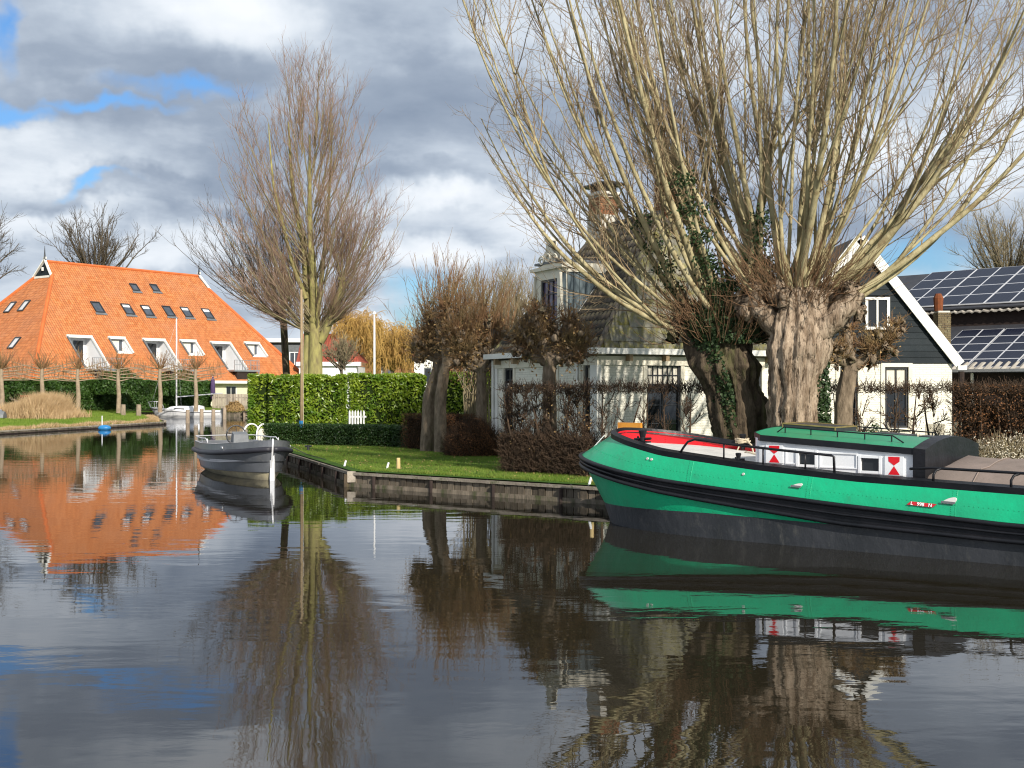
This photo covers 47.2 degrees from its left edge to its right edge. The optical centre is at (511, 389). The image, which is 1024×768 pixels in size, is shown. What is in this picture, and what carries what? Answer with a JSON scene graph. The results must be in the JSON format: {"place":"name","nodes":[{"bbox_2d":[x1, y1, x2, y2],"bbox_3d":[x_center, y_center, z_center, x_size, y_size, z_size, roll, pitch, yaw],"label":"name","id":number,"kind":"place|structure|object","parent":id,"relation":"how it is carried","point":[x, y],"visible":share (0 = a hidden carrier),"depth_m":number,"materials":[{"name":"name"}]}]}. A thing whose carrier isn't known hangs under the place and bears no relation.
{"place":"outdoors","nodes":[
{"label":"outdoors","id":0,"kind":"place"},
{"bbox_2d":[0,409,160,429],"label":"bank grass","id":1,"kind":"structure","parent":0,"point":[105,414],"depth_m":84.56,"materials":[{"name":"green plant"}]},
{"bbox_2d":[90,406,247,421],"bbox_3d":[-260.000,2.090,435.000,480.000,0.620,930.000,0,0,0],"label":"bank ground","id":2,"kind":"structure","parent":0,"point":[208,408],"depth_m":112.52,"materials":[{"name":"green plant"}]},
{"bbox_2d":[0,410,6,417],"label":"upturned dinghy","id":3,"kind":"object","parent":2,"relation":"on","point":[3,414],"visible":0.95,"depth_m":83.80,"materials":[{"name":"white plastic"}]},
{"bbox_2d":[0,201,28,278],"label":"bare tree","id":4,"kind":"object","parent":2,"relation":"on","point":[6,243],"visible":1,"depth_m":153.20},
{"bbox_2d":[0,347,34,405],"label":"pleached lime","id":5,"kind":"object","parent":2,"relation":"on","point":[2,368],"visible":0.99,"depth_m":91.92,"materials":[{"name":"brown plant"}]},
{"bbox_2d":[9,349,75,394],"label":"pleached lime","id":6,"kind":"object","parent":2,"relation":"on","point":[42,366],"visible":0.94,"depth_m":94.96,"materials":[{"name":"brown plant"}]},
{"bbox_2d":[0,390,91,419],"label":"reeds","id":7,"kind":"object","parent":2,"relation":"on","point":[44,405],"visible":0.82,"depth_m":86.24,"materials":[{"name":"beige plant"}]},
{"bbox_2d":[46,346,109,408],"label":"pleached lime","id":8,"kind":"object","parent":2,"relation":"on","point":[78,366],"visible":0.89,"depth_m":97.94,"materials":[{"name":"brown plant"}]},
{"bbox_2d":[0,414,160,430],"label":"bank edge tufts","id":9,"kind":"object","parent":2,"relation":"on","point":[153,418],"visible":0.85,"depth_m":76.52,"materials":[{"name":"beige plant"}]},
{"bbox_2d":[0,418,166,434],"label":"canal bank wall","id":10,"kind":"structure","parent":2,"relation":"on","point":[2,432],"depth_m":74.90,"materials":[{"name":"brown wood"}]},
{"bbox_2d":[28,200,161,267],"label":"bare tree","id":11,"kind":"object","parent":2,"relation":"on","point":[102,254],"visible":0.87,"depth_m":164.30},
{"bbox_2d":[3,378,211,410],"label":"dark hedge","id":12,"kind":"object","parent":2,"relation":"on","point":[89,400],"visible":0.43,"depth_m":105.16,"materials":[{"name":"green plant"}]},
{"bbox_2d":[89,369,151,394],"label":"ivy mound","id":13,"kind":"object","parent":12,"relation":"on","point":[131,386],"visible":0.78,"depth_m":104.26,"materials":[{"name":"green plant"}]},
{"bbox_2d":[153,370,212,396],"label":"ivy mound","id":14,"kind":"object","parent":12,"relation":"on","point":[185,388],"visible":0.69,"depth_m":111.12,"materials":[{"name":"green plant"}]},
{"bbox_2d":[89,346,150,412],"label":"pleached lime","id":15,"kind":"object","parent":2,"relation":"on","point":[118,368],"visible":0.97,"depth_m":98.94,"materials":[{"name":"brown plant"}]},
{"bbox_2d":[121,404,125,415],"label":"mooring post","id":16,"kind":"object","parent":2,"relation":"on","point":[123,409],"visible":0.85,"depth_m":96.84,"materials":[{"name":"brown wood"}]},
{"bbox_2d":[136,404,140,415],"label":"mooring post","id":17,"kind":"object","parent":2,"relation":"on","point":[138,409],"visible":0.85,"depth_m":96.85,"materials":[{"name":"brown wood"}]},
{"bbox_2d":[0,247,298,405],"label":"farmhouse","id":18,"kind":"object","parent":2,"relation":"on","point":[92,311],"visible":0.71,"depth_m":124.09,"materials":[{"name":"orange tile"}]},
{"bbox_2d":[226,386,236,404],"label":"window","id":19,"kind":"structure","parent":18,"relation":"in","point":[229,389],"depth_m":127.41,"materials":[{"name":"white paint"}]},
{"bbox_2d":[131,350,190,411],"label":"pleached lime","id":20,"kind":"object","parent":2,"relation":"on","point":[160,367],"visible":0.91,"depth_m":101.94,"materials":[{"name":"brown plant"}]},
{"bbox_2d":[167,350,226,411],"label":"pleached lime","id":21,"kind":"object","parent":2,"relation":"on","point":[195,371],"visible":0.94,"depth_m":104.95,"materials":[{"name":"brown plant"}]},
{"bbox_2d":[210,376,214,398],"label":"folded parasol","id":22,"kind":"object","parent":2,"relation":"on","point":[212,388],"visible":0.7,"depth_m":115.82,"materials":[{"name":"fabric"}]},
{"bbox_2d":[212,394,247,409],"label":"plank fence","id":23,"kind":"object","parent":2,"relation":"on","point":[242,398],"visible":0.47,"depth_m":113.41,"materials":[{"name":"beige wood"}]},
{"bbox_2d":[225,400,245,411],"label":"grass tussock","id":24,"kind":"object","parent":2,"relation":"on","point":[234,406],"depth_m":111.70,"materials":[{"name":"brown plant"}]},
{"bbox_2d":[266,338,299,367],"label":"flat roofed house","id":25,"kind":"structure","parent":2,"relation":"on","point":[293,344],"depth_m":150.00,"materials":[{"name":"white paint"}]},
{"bbox_2d":[289,352,298,367],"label":"window","id":26,"kind":"structure","parent":25,"relation":"in","point":[292,355],"depth_m":150.08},
{"bbox_2d":[296,334,367,407],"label":"white house","id":27,"kind":"structure","parent":2,"relation":"on","point":[354,366],"depth_m":135.00,"materials":[{"name":"white paint"}]},
{"bbox_2d":[252,408,594,484],"bbox_3d":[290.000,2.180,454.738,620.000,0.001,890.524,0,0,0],"label":"garden ground","id":28,"kind":"structure","parent":0,"point":[347,467],"depth_m":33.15,"materials":[{"name":"green plant"}]},
{"bbox_2d":[157,173,321,373],"bbox_3d":[-13.794,-4.901,62.674,8.060,14.388,7.313,0,0,14],"label":"pollard willow","id":29,"kind":"object","parent":28,"relation":"on","point":[285,352],"visible":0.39,"depth_m":62.72,"materials":[{"name":"brown plant"}]},
{"bbox_2d":[246,373,347,439],"bbox_3d":[-9.430,0.763,51.589,4.423,3.028,1.573,0,0,-14],"label":"laurel hedge","id":30,"kind":"object","parent":28,"relation":"on","point":[272,398],"visible":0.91,"depth_m":51.04,"materials":[{"name":"green plant"}]},
{"bbox_2d":[299,290,303,426],"bbox_3d":[-8.258,-0.865,45.996,0.166,6.091,0.174,0,0,-22],"label":"wooden mast","id":31,"kind":"object","parent":28,"relation":"on","point":[301,366],"visible":0.96,"depth_m":45.95,"materials":[{"name":"brown wood"}]},
{"bbox_2d":[200,25,413,374],"bbox_3d":[-10.347,-8.143,60.709,10.567,20.876,8.991,0,0,0],"label":"tall willow","id":32,"kind":"object","parent":28,"relation":"on","point":[316,328],"visible":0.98,"depth_m":59.60,"materials":[{"name":"brown plant"}]},
{"bbox_2d":[262,422,407,446],"bbox_3d":[-6.382,1.756,45.405,7.192,0.927,0.918,0,0,21],"label":"box hedge","id":33,"kind":"object","parent":28,"relation":"on","point":[375,435],"visible":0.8,"depth_m":45.23,"materials":[{"name":"green plant"}]},
{"bbox_2d":[322,327,362,373],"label":"bare tree","id":34,"kind":"object","parent":28,"relation":"on","point":[341,355],"visible":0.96,"depth_m":119.60,"materials":[{"name":"brown plant"}]},
{"bbox_2d":[349,410,365,424],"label":"picket gate","id":35,"kind":"structure","parent":28,"relation":"on","point":[357,416],"depth_m":54.00,"materials":[{"name":"white wood"}]},
{"bbox_2d":[329,304,389,357],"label":"golden willow","id":36,"kind":"object","parent":28,"relation":"on","point":[361,326],"visible":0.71,"depth_m":138.66,"materials":[{"name":"yellow plant"}]},
{"bbox_2d":[373,311,375,374],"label":"flagpole","id":37,"kind":"object","parent":28,"relation":"on","point":[374,362],"visible":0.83,"depth_m":71.95,"materials":[{"name":"white metal"}]},
{"bbox_2d":[346,371,426,424],"bbox_3d":[-5.929,0.716,55.546,3.804,3.140,1.465,0,0,-16],"label":"laurel hedge","id":38,"kind":"object","parent":28,"relation":"on","point":[386,398],"visible":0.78,"depth_m":55.08,"materials":[{"name":"green plant"}]},
{"bbox_2d":[363,316,419,373],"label":"golden willow","id":39,"kind":"object","parent":28,"relation":"on","point":[390,360],"visible":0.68,"depth_m":148.18,"materials":[{"name":"yellow plant"}]},
{"bbox_2d":[396,458,399,468],"bbox_3d":[-3.116,2.080,32.188,0.114,0.400,0.114,0,0,0],"label":"stake","id":40,"kind":"object","parent":28,"relation":"on","point":[397,463],"visible":0.82,"depth_m":32.14,"materials":[{"name":"brown wood"}]},
{"bbox_2d":[414,360,432,386],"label":"white outbuilding","id":41,"kind":"structure","parent":28,"relation":"on","point":[422,368],"depth_m":108.00,"materials":[{"name":"paint"}]},
{"bbox_2d":[424,368,431,381],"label":"window","id":42,"kind":"structure","parent":41,"relation":"in","point":[426,373],"depth_m":108.07,"materials":[{"name":"grey glass"}]},
{"bbox_2d":[361,357,489,373],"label":"terrace row","id":43,"kind":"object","parent":28,"relation":"on","point":[364,365],"visible":0.01,"depth_m":190.00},
{"bbox_2d":[378,243,475,450],"bbox_3d":[-2.873,-1.497,41.371,3.258,7.354,2.276,0,0,-40],"label":"pollard lime","id":44,"kind":"object","parent":28,"relation":"on","point":[419,348],"visible":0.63,"depth_m":41.33,"materials":[{"name":"brown plant"}]},
{"bbox_2d":[399,410,474,448],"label":"brown bush","id":45,"kind":"object","parent":28,"relation":"on","point":[413,428],"visible":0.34,"depth_m":42.75,"materials":[{"name":"brown plant"}]},
{"bbox_2d":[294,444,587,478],"bbox_3d":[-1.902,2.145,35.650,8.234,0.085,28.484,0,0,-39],"label":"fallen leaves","id":46,"kind":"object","parent":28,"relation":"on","point":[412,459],"visible":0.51,"depth_m":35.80,"materials":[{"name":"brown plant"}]},
{"bbox_2d":[416,227,500,451],"bbox_3d":[-1.943,-1.745,40.641,2.317,7.849,2.558,0,0,-41],"label":"pollard lime","id":47,"kind":"object","parent":28,"relation":"on","point":[440,425],"visible":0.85,"depth_m":40.52,"materials":[{"name":"brown plant"}]},
{"bbox_2d":[430,371,490,419],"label":"laurel hedge","id":48,"kind":"object","parent":28,"relation":"on","point":[454,399],"visible":0.07,"depth_m":54.23,"materials":[{"name":"green plant"}]},
{"bbox_2d":[437,412,503,456],"bbox_3d":[-1.237,1.523,38.605,2.490,1.551,2.288,0,0,0],"label":"brown bush","id":49,"kind":"object","parent":28,"relation":"on","point":[475,437],"visible":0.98,"depth_m":38.09,"materials":[{"name":"brown plant"}]},
{"bbox_2d":[414,246,526,422],"bbox_3d":[-1.415,-1.368,40.553,3.870,7.097,2.326,0,0,-7],"label":"pollard lime","id":50,"kind":"object","parent":28,"relation":"on","point":[487,343],"visible":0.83,"depth_m":40.44,"materials":[{"name":"brown plant"}]},
{"bbox_2d":[407,249,538,424],"bbox_3d":[-1.054,-1.770,47.995,6.382,7.903,5.134,0,0,0],"label":"bare shrub","id":51,"kind":"object","parent":28,"relation":"on","point":[469,405],"visible":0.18,"depth_m":47.54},
{"bbox_2d":[360,466,593,483],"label":"edge grass","id":52,"kind":"structure","parent":28,"relation":"on","point":[477,475],"depth_m":29.15,"materials":[{"name":"green plant"}]},
{"bbox_2d":[492,376,600,476],"bbox_3d":[0.898,1.009,30.237,3.495,2.748,0.979,0,0,41],"label":"hornbeam hedge","id":53,"kind":"object","parent":28,"relation":"on","point":[538,450],"visible":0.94,"depth_m":30.14,"materials":[{"name":"brown plant"}]},
{"bbox_2d":[496,285,608,434],"bbox_3d":[1.085,-0.321,31.542,3.056,5.002,1.584,0,0,0],"label":"pollard lime","id":54,"kind":"object","parent":28,"relation":"on","point":[545,336],"visible":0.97,"depth_m":31.45,"materials":[{"name":"brown plant"}]},
{"bbox_2d":[483,162,769,450],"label":"cottage","id":55,"kind":"structure","parent":28,"relation":"on","point":[622,355],"depth_m":34.98,"materials":[{"name":"white paint"}]},
{"bbox_2d":[502,368,514,434],"bbox_3d":[-0.085,0.355,38.716,0.170,2.370,0.947,0,0,-26],"label":"window","id":56,"kind":"structure","parent":55,"relation":"in","point":[508,374],"depth_m":38.97,"materials":[{"name":"glass"}]},
{"bbox_2d":[556,366,558,432],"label":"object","id":57,"kind":"structure","parent":55,"relation":"in","point":[557,370],"depth_m":35.60,"materials":[{"name":"paint"}]},
{"bbox_2d":[581,365,589,434],"bbox_3d":[2.279,0.320,33.904,0.135,2.300,0.888,0,0,-26],"label":"window","id":58,"kind":"structure","parent":55,"relation":"in","point":[587,369],"depth_m":34.13,"materials":[{"name":"paint"}]},
{"bbox_2d":[643,365,684,431],"bbox_3d":[4.449,0.385,34.515,1.432,2.510,0.135,0,0,-26],"label":"window","id":59,"kind":"structure","parent":55,"relation":"in","point":[661,372],"depth_m":34.58,"materials":[{"name":"paint"}]},
{"bbox_2d":[759,367,764,395],"bbox_3d":[7.101,0.385,35.807,1.460,2.510,0.135,0,0,-26],"label":"window","id":60,"kind":"structure","parent":55,"relation":"in","point":[762,374],"depth_m":36.03,"materials":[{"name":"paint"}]},
{"bbox_2d":[588,375,712,446],"bbox_3d":[3.296,0.943,28.120,3.966,2.587,0.727,0,0,41],"label":"espaliered hedge","id":61,"kind":"object","parent":28,"relation":"on","point":[637,387],"visible":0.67,"depth_m":28.11,"materials":[{"name":"brown plant"}]},
{"bbox_2d":[445,0,881,443],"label":"pollard willow","id":62,"kind":"object","parent":28,"relation":"on","point":[719,340],"visible":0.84,"depth_m":26.41,"materials":[{"name":"brown plant"}]},
{"bbox_2d":[575,0,1023,427],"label":"pollard willow","id":63,"kind":"object","parent":28,"relation":"on","point":[811,306],"visible":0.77,"depth_m":25.61,"materials":[{"name":"brown plant"}]},
{"bbox_2d":[829,307,912,424],"bbox_3d":[8.398,0.068,28.350,2.568,4.224,1.383,0,0,0],"label":"pollard lime","id":64,"kind":"object","parent":28,"relation":"on","point":[878,346],"visible":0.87,"depth_m":28.13,"materials":[{"name":"brown plant"}]},
{"bbox_2d":[793,235,966,435],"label":"gabled house","id":65,"kind":"structure","parent":28,"relation":"on","point":[927,345],"depth_m":37.99,"materials":[{"name":"white paint"}]},
{"bbox_2d":[836,366,861,424],"bbox_3d":[10.908,0.245,38.015,0.830,2.190,0.170,0,0,0],"label":"window","id":66,"kind":"structure","parent":65,"relation":"in","point":[840,368],"depth_m":37.97,"materials":[{"name":"paint"}]},
{"bbox_2d":[865,297,889,329],"bbox_3d":[11.832,-2.461,37.995,0.795,1.054,0.070,0,0,0],"label":"window","id":67,"kind":"structure","parent":65,"relation":"in","point":[875,308],"depth_m":38.01,"materials":[{"name":"white paint"}]},
{"bbox_2d":[881,363,912,430],"bbox_3d":[12.454,0.245,38.015,1.020,2.190,0.170,0,0,0],"label":"window","id":68,"kind":"structure","parent":65,"relation":"in","point":[902,370],"depth_m":38.03,"materials":[{"name":"paint"}]},
{"bbox_2d":[828,376,961,435],"bbox_3d":[9.767,0.934,29.987,3.639,2.601,0.818,0,0,0],"label":"espaliered hedge","id":69,"kind":"object","parent":28,"relation":"on","point":[920,387],"visible":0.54,"depth_m":29.96,"materials":[{"name":"brown plant"}]},
{"bbox_2d":[832,266,1023,429],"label":"barn","id":70,"kind":"structure","parent":28,"relation":"on","point":[985,307],"depth_m":43.06,"materials":[{"name":"black paint"}]},
{"bbox_2d":[941,376,1023,458],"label":"beech hedge","id":71,"kind":"object","parent":28,"relation":"on","point":[980,419],"visible":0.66,"depth_m":28.63,"materials":[{"name":"brown plant"}]},
{"bbox_2d":[944,197,1023,269],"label":"bare tree","id":72,"kind":"object","parent":28,"relation":"on","point":[995,256],"visible":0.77,"depth_m":69.63,"materials":[{"name":"brown plant"}]},
{"bbox_2d":[971,427,1023,458],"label":"white flowered shrub","id":73,"kind":"object","parent":28,"relation":"on","point":[1000,455],"visible":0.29,"depth_m":27.32,"materials":[{"name":"beige plant"}]},
{"bbox_2d":[0,411,1023,767],"bbox_3d":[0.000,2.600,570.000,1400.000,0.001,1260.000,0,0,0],"label":"water","id":74,"kind":"structure","parent":0,"point":[166,601],"depth_m":12.49,"materials":[{"name":"grey liquid"}]},
{"bbox_2d":[98,425,110,429],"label":"float","id":75,"kind":"object","parent":74,"relation":"on","point":[104,427],"visible":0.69,"depth_m":75.04,"materials":[{"name":"blue plastic"}]},
{"bbox_2d":[148,319,222,417],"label":"sailboat","id":76,"kind":"object","parent":74,"relation":"on","point":[176,411],"visible":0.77,"depth_m":107.08,"materials":[{"name":"white plastic"}]},
{"bbox_2d":[186,410,189,422],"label":"mooring post","id":77,"kind":"object","parent":74,"relation":"in","point":[187,416],"visible":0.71,"depth_m":90.67,"materials":[{"name":"brown wood"}]},
{"bbox_2d":[131,411,247,416],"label":"jetty","id":78,"kind":"object","parent":74,"relation":"in","point":[237,414],"visible":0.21,"depth_m":111.75,"materials":[{"name":"brown wood"}]},
{"bbox_2d":[200,409,203,421],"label":"mooring post","id":79,"kind":"object","parent":74,"relation":"in","point":[201,415],"visible":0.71,"depth_m":93.64,"materials":[{"name":"brown wood"}]},
{"bbox_2d":[211,409,214,420],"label":"mooring post","id":80,"kind":"object","parent":74,"relation":"in","point":[212,414],"visible":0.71,"depth_m":96.83,"materials":[{"name":"brown wood"}]},
{"bbox_2d":[223,407,225,418],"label":"mooring post","id":81,"kind":"object","parent":74,"relation":"in","point":[224,412],"visible":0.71,"depth_m":102.00,"materials":[{"name":"brown wood"}]},
{"bbox_2d":[191,425,292,479],"bbox_3d":[-8.113,2.024,35.906,2.489,1.852,6.010,0,0,-27],"label":"sloop","id":82,"kind":"object","parent":74,"relation":"on","point":[240,455],"visible":0.94,"depth_m":34.07,"materials":[{"name":"paint"}]},
{"bbox_2d":[243,423,265,440],"bbox_3d":[-10.529,2.398,48.630,0.527,2.003,1.268,0,0,32],"label":"ladder","id":83,"kind":"object","parent":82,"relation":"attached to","point":[259,431],"visible":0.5,"depth_m":48.70,"materials":[{"name":"white metal"}]},
{"bbox_2d":[288,445,325,459],"bbox_3d":[-6.027,1.841,34.888,0.392,0.620,1.916,0,0,31],"label":"mooring line","id":84,"kind":"object","parent":82,"relation":"attached to","point":[305,453],"visible":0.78,"depth_m":34.47,"materials":[{"name":"paint"}]},
{"bbox_2d":[270,456,274,480],"bbox_3d":[-6.827,2.575,33.450,0.120,2.049,0.120,0,0,0],"label":"mooring pole","id":85,"kind":"object","parent":74,"relation":"in","point":[272,474],"visible":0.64,"depth_m":33.39,"materials":[{"name":"white metal"}]},
{"bbox_2d":[284,453,604,504],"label":"canal bank wall","id":86,"kind":"structure","parent":74,"relation":"in","point":[572,493],"depth_m":29.20,"materials":[{"name":"brown wood"}]},
{"bbox_2d":[579,422,1023,566],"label":"barge","id":87,"kind":"object","parent":74,"relation":"on","point":[841,487],"visible":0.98,"depth_m":19.49,"materials":[{"name":"green metal"}]},
{"bbox_2d":[735,438,755,454],"bbox_3d":[4.921,1.226,23.058,0.384,0.499,1.780,0,0,-25],"label":"mooring rope","id":88,"kind":"object","parent":87,"relation":"attached to","point":[740,440],"visible":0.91,"depth_m":23.63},
{"bbox_2d":[0,0,1023,337],"label":"sky","id":89,"kind":"structure","parent":0,"point":[120,102],"materials":[{"name":"grey"}]},
{"bbox_2d":[865,421,883,432],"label":"evergreen shrub","id":90,"kind":"object","parent":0,"point":[870,431],"visible":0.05,"depth_m":32.90,"materials":[{"name":"green plant"}]},
{"bbox_2d":[925,424,944,435],"bbox_3d":[12.628,1.605,35.325,0.580,1.150,0.750,0,0,2],"label":"garden chair","id":91,"kind":"object","parent":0,"point":[936,425],"visible":0.07,"depth_m":34.98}
]}

